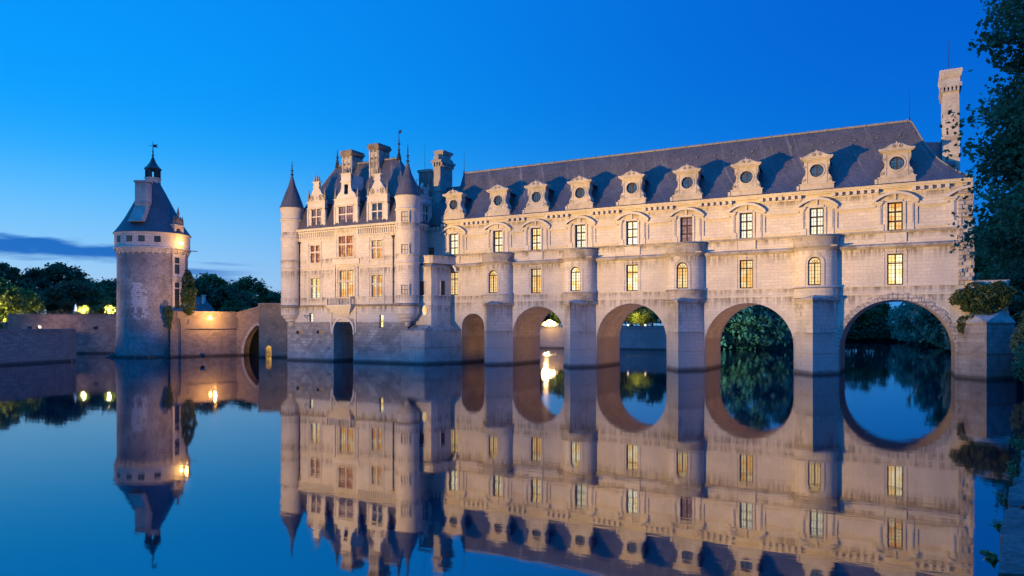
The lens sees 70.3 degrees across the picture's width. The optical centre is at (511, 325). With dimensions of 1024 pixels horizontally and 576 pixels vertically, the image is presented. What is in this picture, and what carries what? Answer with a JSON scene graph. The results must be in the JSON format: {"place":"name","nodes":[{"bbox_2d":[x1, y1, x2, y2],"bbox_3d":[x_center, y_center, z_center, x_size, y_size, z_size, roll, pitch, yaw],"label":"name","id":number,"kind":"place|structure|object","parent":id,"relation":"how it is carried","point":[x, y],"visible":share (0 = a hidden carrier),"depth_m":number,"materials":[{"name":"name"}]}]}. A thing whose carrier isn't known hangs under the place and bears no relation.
{"place":"outdoors","nodes":[
{"label":"outdoors","id":0,"kind":"place"},
{"bbox_2d":[71,331,72,360],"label":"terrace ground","id":1,"kind":"structure","parent":0,"point":[71,346],"depth_m":100.44,"materials":[{"name":"grey stone"}]},
{"bbox_2d":[0,322,6,328],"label":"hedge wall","id":2,"kind":"structure","parent":1,"relation":"on","point":[4,324],"depth_m":127.69,"materials":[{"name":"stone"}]},
{"bbox_2d":[0,328,75,365],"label":"garden wall","id":3,"kind":"structure","parent":1,"relation":"on","point":[25,346],"depth_m":94.70,"materials":[{"name":"stone"}]},
{"bbox_2d":[7,314,115,352],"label":"terrace wall","id":4,"kind":"structure","parent":1,"relation":"on","point":[100,339],"depth_m":128.09,"materials":[{"name":"stone"}]},
{"bbox_2d":[14,309,96,313],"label":"flower border","id":5,"kind":"object","parent":4,"relation":"on","point":[56,312],"visible":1,"depth_m":128.75,"materials":[{"name":"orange plant"}]},
{"bbox_2d":[0,0,1022,325],"label":"sky","id":6,"kind":"structure","parent":0,"point":[231,96],"materials":[{"name":"blue"}]},
{"bbox_2d":[0,341,1023,575],"bbox_3d":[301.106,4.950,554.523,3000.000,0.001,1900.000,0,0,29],"label":"river","id":7,"kind":"structure","parent":0,"point":[882,458],"depth_m":25.49,"materials":[{"name":"blue liquid"}]},
{"bbox_2d":[107,353,170,357],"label":"foundation rubble","id":8,"kind":"object","parent":7,"relation":"in","point":[139,356],"visible":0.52,"depth_m":111.42,"materials":[{"name":"stone"}]},
{"bbox_2d":[112,144,196,357],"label":"round tower","id":9,"kind":"structure","parent":7,"relation":"on","point":[150,233],"depth_m":112.73,"materials":[{"name":"stone"}]},
{"bbox_2d":[126,235,131,240],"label":"window","id":10,"kind":"structure","parent":9,"relation":"in","point":[128,238],"depth_m":111.63,"materials":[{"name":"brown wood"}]},
{"bbox_2d":[138,235,144,240],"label":"window","id":11,"kind":"structure","parent":9,"relation":"in","point":[140,237],"depth_m":111.64,"materials":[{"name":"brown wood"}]},
{"bbox_2d":[154,236,160,241],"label":"window","id":12,"kind":"structure","parent":9,"relation":"in","point":[156,238],"depth_m":112.43,"materials":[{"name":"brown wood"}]},
{"bbox_2d":[175,282,178,308],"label":"window","id":13,"kind":"structure","parent":9,"relation":"in","point":[176,283],"depth_m":115.07,"materials":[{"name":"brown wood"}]},
{"bbox_2d":[175,257,178,273],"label":"window","id":14,"kind":"structure","parent":9,"relation":"in","point":[176,258],"depth_m":115.04,"materials":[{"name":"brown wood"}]},
{"bbox_2d":[279,130,461,363],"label":"castle","id":15,"kind":"structure","parent":7,"relation":"on","point":[365,274],"depth_m":98.06,"materials":[{"name":"stone"}]},
{"bbox_2d":[307,241,321,268],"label":"window","id":16,"kind":"structure","parent":15,"relation":"in","point":[315,249],"depth_m":101.66,"materials":[{"name":"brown wood"}]},
{"bbox_2d":[308,274,322,304],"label":"window","id":17,"kind":"structure","parent":15,"relation":"in","point":[316,286],"depth_m":101.60,"materials":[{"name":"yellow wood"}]},
{"bbox_2d":[335,232,355,258],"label":"window","id":18,"kind":"structure","parent":15,"relation":"in","point":[347,243],"depth_m":98.93,"materials":[{"name":"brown wood"}]},
{"bbox_2d":[338,266,355,302],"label":"window","id":19,"kind":"structure","parent":15,"relation":"in","point":[346,281],"depth_m":98.87,"materials":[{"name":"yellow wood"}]},
{"bbox_2d":[368,271,384,303],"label":"window","id":20,"kind":"structure","parent":15,"relation":"in","point":[377,283],"depth_m":96.38,"materials":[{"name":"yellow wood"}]},
{"bbox_2d":[368,236,384,265],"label":"window","id":21,"kind":"structure","parent":15,"relation":"in","point":[377,245],"depth_m":96.38,"materials":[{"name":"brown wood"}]},
{"bbox_2d":[380,314,382,327],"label":"window","id":22,"kind":"structure","parent":15,"relation":"in","point":[381,315],"depth_m":96.31,"materials":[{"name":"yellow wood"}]},
{"bbox_2d":[420,281,423,294],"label":"window","id":23,"kind":"structure","parent":15,"relation":"in","point":[421,282],"depth_m":94.08,"materials":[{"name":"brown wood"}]},
{"bbox_2d":[429,248,433,254],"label":"window","id":24,"kind":"structure","parent":15,"relation":"in","point":[431,250],"depth_m":97.97,"materials":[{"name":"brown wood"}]},
{"bbox_2d":[441,281,444,294],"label":"window","id":25,"kind":"structure","parent":15,"relation":"in","point":[442,282],"depth_m":94.77,"materials":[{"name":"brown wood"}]},
{"bbox_2d":[429,43,1015,379],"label":"gallery bridge","id":26,"kind":"structure","parent":7,"relation":"in","point":[819,242],"depth_m":79.91,"materials":[{"name":"stone"}]},
{"bbox_2d":[451,234,457,254],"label":"window","id":27,"kind":"structure","parent":26,"relation":"in","point":[454,237],"depth_m":96.62,"materials":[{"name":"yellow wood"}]},
{"bbox_2d":[451,272,457,294],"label":"window","id":28,"kind":"structure","parent":26,"relation":"in","point":[454,275],"depth_m":96.64,"materials":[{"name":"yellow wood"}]},
{"bbox_2d":[490,270,496,292],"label":"window","id":29,"kind":"structure","parent":26,"relation":"in","point":[493,275],"depth_m":92.01,"materials":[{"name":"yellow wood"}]},
{"bbox_2d":[494,231,501,251],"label":"window","id":30,"kind":"structure","parent":26,"relation":"in","point":[497,234],"depth_m":93.44,"materials":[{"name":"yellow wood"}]},
{"bbox_2d":[532,228,539,249],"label":"window","id":31,"kind":"structure","parent":26,"relation":"in","point":[535,231],"depth_m":90.83,"materials":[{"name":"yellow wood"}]},
{"bbox_2d":[532,269,540,292],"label":"window","id":32,"kind":"structure","parent":26,"relation":"in","point":[536,273],"depth_m":90.81,"materials":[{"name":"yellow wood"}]},
{"bbox_2d":[571,267,579,290],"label":"window","id":33,"kind":"structure","parent":26,"relation":"in","point":[575,273],"depth_m":86.63,"materials":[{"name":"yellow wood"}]},
{"bbox_2d":[576,225,584,247],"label":"window","id":34,"kind":"structure","parent":26,"relation":"in","point":[580,229],"depth_m":88.06,"materials":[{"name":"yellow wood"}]},
{"bbox_2d":[627,221,636,244],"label":"window","id":35,"kind":"structure","parent":26,"relation":"in","point":[631,225],"depth_m":84.87,"materials":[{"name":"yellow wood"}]},
{"bbox_2d":[627,265,637,290],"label":"window","id":36,"kind":"structure","parent":26,"relation":"in","point":[632,270],"depth_m":84.85,"materials":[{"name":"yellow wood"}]},
{"bbox_2d":[677,263,687,287],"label":"window","id":37,"kind":"structure","parent":26,"relation":"in","point":[682,269],"depth_m":80.49,"materials":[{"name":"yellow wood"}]},
{"bbox_2d":[681,217,691,241],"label":"window","id":38,"kind":"structure","parent":26,"relation":"in","point":[686,223],"depth_m":81.80,"materials":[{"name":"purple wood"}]},
{"bbox_2d":[740,213,752,238],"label":"window","id":39,"kind":"structure","parent":26,"relation":"in","point":[746,219],"depth_m":78.66,"materials":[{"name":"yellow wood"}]},
{"bbox_2d":[740,260,752,287],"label":"window","id":40,"kind":"structure","parent":26,"relation":"in","point":[746,266],"depth_m":78.70,"materials":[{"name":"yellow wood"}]},
{"bbox_2d":[809,257,820,284],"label":"window","id":41,"kind":"structure","parent":26,"relation":"in","point":[814,263],"depth_m":74.01,"materials":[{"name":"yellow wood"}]},
{"bbox_2d":[810,208,823,234],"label":"window","id":42,"kind":"structure","parent":26,"relation":"in","point":[816,214],"depth_m":75.32,"materials":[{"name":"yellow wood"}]},
{"bbox_2d":[887,254,902,284],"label":"window","id":43,"kind":"structure","parent":26,"relation":"in","point":[894,261],"depth_m":71.91,"materials":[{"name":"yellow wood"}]},
{"bbox_2d":[888,202,902,229],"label":"window","id":44,"kind":"structure","parent":26,"relation":"in","point":[895,210],"depth_m":71.91,"materials":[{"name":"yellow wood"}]},
{"bbox_2d":[956,314,974,332],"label":"ivy","id":45,"kind":"object","parent":26,"relation":"attached to","point":[963,323],"visible":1,"depth_m":68.30,"materials":[{"name":"green plant"}]},
{"bbox_2d":[949,280,1017,314],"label":"abutment ivy","id":46,"kind":"object","parent":26,"relation":"attached to","point":[982,305],"visible":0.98,"depth_m":67.41,"materials":[{"name":"green plant"}]},
{"bbox_2d":[249,326,850,354],"bbox_3d":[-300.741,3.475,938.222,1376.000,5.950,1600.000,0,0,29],"label":"garden ground","id":47,"kind":"structure","parent":0,"point":[254,347],"depth_m":122.75,"materials":[{"name":"green plant"}]},
{"bbox_2d":[0,262,28,291],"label":"tree","id":48,"kind":"object","parent":47,"relation":"on","point":[8,273],"visible":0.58,"depth_m":171.11,"materials":[{"name":"green plant"}]},
{"bbox_2d":[0,277,30,321],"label":"garden tree","id":49,"kind":"object","parent":47,"relation":"on","point":[10,303],"visible":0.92,"depth_m":131.94,"materials":[{"name":"green plant"}]},
{"bbox_2d":[9,282,51,310],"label":"tree","id":50,"kind":"object","parent":47,"relation":"on","point":[34,289],"visible":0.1,"depth_m":176.85,"materials":[{"name":"green plant"}]},
{"bbox_2d":[16,285,46,313],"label":"garden tree","id":51,"kind":"object","parent":47,"relation":"on","point":[34,304],"visible":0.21,"depth_m":137.63,"materials":[{"name":"green plant"}]},
{"bbox_2d":[18,267,54,289],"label":"tree","id":52,"kind":"object","parent":47,"relation":"on","point":[31,276],"visible":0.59,"depth_m":184.61,"materials":[{"name":"green plant"}]},
{"bbox_2d":[43,291,67,313],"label":"tree","id":53,"kind":"object","parent":47,"relation":"on","point":[52,308],"visible":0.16,"depth_m":181.54,"materials":[{"name":"green plant"}]},
{"bbox_2d":[36,262,90,291],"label":"tree","id":54,"kind":"object","parent":47,"relation":"on","point":[58,271],"visible":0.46,"depth_m":190.22,"materials":[{"name":"green plant"}]},
{"bbox_2d":[39,279,101,313],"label":"tree","id":55,"kind":"object","parent":47,"relation":"on","point":[73,288],"visible":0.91,"depth_m":162.96,"materials":[{"name":"green plant"}]},
{"bbox_2d":[65,281,116,313],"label":"tree","id":56,"kind":"object","parent":47,"relation":"on","point":[103,292],"visible":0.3,"depth_m":169.19,"materials":[{"name":"green plant"}]},
{"bbox_2d":[81,279,106,297],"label":"tree","id":57,"kind":"object","parent":47,"relation":"on","point":[88,281],"visible":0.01,"depth_m":184.46,"materials":[{"name":"green plant"}]},
{"bbox_2d":[90,296,116,313],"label":"tree","id":58,"kind":"object","parent":47,"relation":"on","point":[109,301],"visible":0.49,"depth_m":162.73,"materials":[{"name":"green plant"}]},
{"bbox_2d":[95,277,116,297],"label":"tree","id":59,"kind":"object","parent":47,"relation":"on","point":[111,284],"visible":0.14,"depth_m":176.19,"materials":[{"name":"green plant"}]},
{"bbox_2d":[191,278,224,307],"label":"tree","id":60,"kind":"object","parent":47,"relation":"on","point":[203,288],"visible":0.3,"depth_m":184.78,"materials":[{"name":"green plant"}]},
{"bbox_2d":[194,272,231,305],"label":"tree","id":61,"kind":"object","parent":47,"relation":"on","point":[214,281],"visible":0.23,"depth_m":197.48,"materials":[{"name":"green plant"}]},
{"bbox_2d":[170,303,286,356],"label":"stone bridge","id":62,"kind":"structure","parent":47,"relation":"on","point":[197,333],"depth_m":115.29,"materials":[{"name":"beige stone"}]},
{"bbox_2d":[163,306,173,330],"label":"hanging ivy","id":63,"kind":"object","parent":62,"relation":"hanging from","point":[167,310],"visible":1,"depth_m":111.63,"materials":[{"name":"green plant"}]},
{"bbox_2d":[179,269,197,315],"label":"ivy column","id":64,"kind":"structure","parent":62,"relation":"on","point":[189,298],"depth_m":112.08,"materials":[{"name":"green plant"}]},
{"bbox_2d":[206,285,256,309],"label":"tree","id":65,"kind":"object","parent":47,"relation":"on","point":[230,293],"visible":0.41,"depth_m":188.58,"materials":[{"name":"green plant"}]},
{"bbox_2d":[223,275,274,307],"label":"tree","id":66,"kind":"object","parent":47,"relation":"on","point":[246,284],"visible":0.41,"depth_m":202.05,"materials":[{"name":"green plant"}]},
{"bbox_2d":[266,292,280,302],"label":"tree","id":67,"kind":"object","parent":47,"relation":"on","point":[277,298],"visible":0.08,"depth_m":201.53,"materials":[{"name":"green plant"}]},
{"bbox_2d":[549,311,561,325],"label":"garden tree","id":68,"kind":"object","parent":47,"relation":"on","point":[556,318],"visible":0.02,"depth_m":169.13,"materials":[{"name":"green plant"}]},
{"bbox_2d":[540,327,665,349],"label":"garden wall","id":69,"kind":"structure","parent":47,"relation":"on","point":[644,338],"depth_m":149.13,"materials":[{"name":"stone"}]},
{"bbox_2d":[542,320,557,326],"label":"floodlight bank","id":70,"kind":"structure","parent":69,"relation":"attached to","point":[550,323],"depth_m":155.92,"materials":[{"name":"white"}]},
{"bbox_2d":[627,306,656,326],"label":"garden tree","id":71,"kind":"object","parent":47,"relation":"on","point":[642,316],"visible":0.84,"depth_m":156.36,"materials":[{"name":"green plant"}]},
{"bbox_2d":[721,314,746,349],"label":"tree","id":72,"kind":"object","parent":47,"relation":"on","point":[724,341],"visible":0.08,"depth_m":147.05,"materials":[{"name":"green plant"}]},
{"bbox_2d":[723,305,792,349],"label":"tree","id":73,"kind":"object","parent":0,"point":[774,329],"visible":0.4,"depth_m":145.25,"materials":[{"name":"green plant"}]},
{"bbox_2d":[846,327,1023,377],"bbox_3d":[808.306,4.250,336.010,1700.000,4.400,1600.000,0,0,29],"label":"bank ground","id":74,"kind":"structure","parent":0,"point":[870,339],"depth_m":227.96,"materials":[{"name":"green plant"}]},
{"bbox_2d":[212,307,1023,348],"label":"bank undergrowth","id":75,"kind":"object","parent":74,"relation":"on","point":[881,329],"visible":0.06,"depth_m":223.36,"materials":[{"name":"green plant"}]},
{"bbox_2d":[855,305,883,332],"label":"tree","id":76,"kind":"object","parent":74,"relation":"on","point":[868,315],"visible":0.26,"depth_m":224.08,"materials":[{"name":"green plant"}]},
{"bbox_2d":[873,302,892,331],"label":"tree","id":77,"kind":"object","parent":74,"relation":"on","point":[885,307],"visible":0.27,"depth_m":229.38,"materials":[{"name":"green plant"}]},
{"bbox_2d":[885,302,912,341],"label":"tree","id":78,"kind":"object","parent":74,"relation":"on","point":[893,331],"visible":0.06,"depth_m":217.12,"materials":[{"name":"green plant"}]},
{"bbox_2d":[890,302,934,344],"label":"tree","id":79,"kind":"object","parent":74,"relation":"on","point":[907,326],"visible":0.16,"depth_m":184.40,"materials":[{"name":"green plant"}]},
{"bbox_2d":[902,303,946,348],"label":"tree","id":80,"kind":"object","parent":74,"relation":"on","point":[927,321],"visible":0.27,"depth_m":151.64,"materials":[{"name":"green plant"}]},
{"bbox_2d":[939,267,982,349],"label":"tree","id":81,"kind":"object","parent":74,"relation":"on","point":[946,340],"depth_m":123.27,"materials":[{"name":"green plant"}]},
{"bbox_2d":[939,0,1023,280],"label":"broadleaf tree","id":82,"kind":"object","parent":74,"relation":"on","point":[1004,232],"visible":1,"depth_m":29.22,"materials":[{"name":"green plant"}]},
{"bbox_2d":[973,216,998,278],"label":"tree","id":83,"kind":"object","parent":74,"relation":"on","point":[977,266],"visible":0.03,"depth_m":122.27,"materials":[{"name":"green plant"}]},
{"bbox_2d":[976,210,1022,330],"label":"tree","id":84,"kind":"object","parent":74,"relation":"on","point":[984,276],"visible":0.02,"depth_m":107.78,"materials":[{"name":"green plant"}]},
{"bbox_2d":[989,251,1019,279],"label":"tree","id":85,"kind":"object","parent":74,"relation":"on","point":[999,263],"depth_m":100.36,"materials":[{"name":"green plant"}]},
{"bbox_2d":[990,252,1023,330],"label":"tree","id":86,"kind":"object","parent":74,"relation":"on","point":[1016,282],"visible":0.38,"depth_m":86.99,"materials":[{"name":"green plant"}]},
{"bbox_2d":[998,450,1023,575],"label":"quay wall","id":87,"kind":"structure","parent":74,"relation":"on","point":[1011,533],"depth_m":6.02,"materials":[{"name":"stone"}]},
{"bbox_2d":[979,549,999,568],"bbox_3d":[3.687,1.804,5.620,0.124,0.140,0.121,0,0,-8],"label":"quay weed","id":88,"kind":"object","parent":87,"relation":"on","point":[991,558],"visible":1,"depth_m":5.60,"materials":[{"name":"green plant"}]},
{"bbox_2d":[989,519,1002,531],"bbox_3d":[4.303,1.785,6.445,0.104,0.131,0.137,0,0,-37],"label":"quay weed","id":89,"kind":"object","parent":87,"relation":"on","point":[998,525],"visible":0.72,"depth_m":6.43,"materials":[{"name":"green plant"}]},
{"bbox_2d":[992,491,1007,508],"bbox_3d":[4.955,1.766,7.341,0.118,0.174,0.175,0,0,-24],"label":"quay weed","id":90,"kind":"object","parent":87,"relation":"on","point":[1004,500],"visible":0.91,"depth_m":7.32,"materials":[{"name":"green plant"}]},
{"bbox_2d":[1005,460,1021,477],"bbox_3d":[6.053,1.740,8.779,0.180,0.222,0.167,0,0,29],"label":"quay weed","id":91,"kind":"object","parent":87,"relation":"on","point":[1013,472],"visible":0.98,"depth_m":8.77,"materials":[{"name":"green plant"}]},
{"bbox_2d":[1007,435,1023,455],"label":"quay weed","id":92,"kind":"object","parent":87,"relation":"on","point":[1017,446],"visible":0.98,"depth_m":10.24,"materials":[{"name":"green plant"}]},
{"bbox_2d":[1009,310,1023,368],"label":"bank bush","id":93,"kind":"object","parent":74,"relation":"on","point":[1014,340],"visible":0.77,"depth_m":62.59,"materials":[{"name":"green plant"}]},
{"bbox_2d":[1010,340,1023,383],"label":"bank bush","id":94,"kind":"object","parent":74,"relation":"on","point":[1020,359],"visible":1,"depth_m":45.22,"materials":[{"name":"green plant"}]},
{"bbox_2d":[1014,289,1023,317],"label":"tree","id":95,"kind":"object","parent":74,"relation":"on","point":[1020,301],"visible":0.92,"depth_m":80.05,"materials":[{"name":"green plant"}]},
{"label":"upper terrace ground","id":96,"kind":"structure","parent":0,"visible":0},
{"bbox_2d":[76,305,89,313],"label":"lit shrub","id":97,"kind":"object","parent":96,"relation":"on","point":[83,308],"visible":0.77,"depth_m":130.07,"materials":[{"name":"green plant"}]},
{"bbox_2d":[103,305,116,313],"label":"lit shrub","id":98,"kind":"object","parent":96,"relation":"on","point":[111,309],"visible":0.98,"depth_m":129.32,"materials":[{"name":"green plant"}]},
{"bbox_2d":[189,295,214,310],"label":"gatehouse","id":99,"kind":"object","parent":96,"relation":"on","point":[202,303],"visible":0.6,"depth_m":153.02,"materials":[{"name":"stone"}]},
{"bbox_2d":[219,299,252,311],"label":"tree","id":100,"kind":"object","parent":96,"relation":"on","point":[237,306],"visible":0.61,"depth_m":168.96,"materials":[{"name":"green plant"}]}
]}

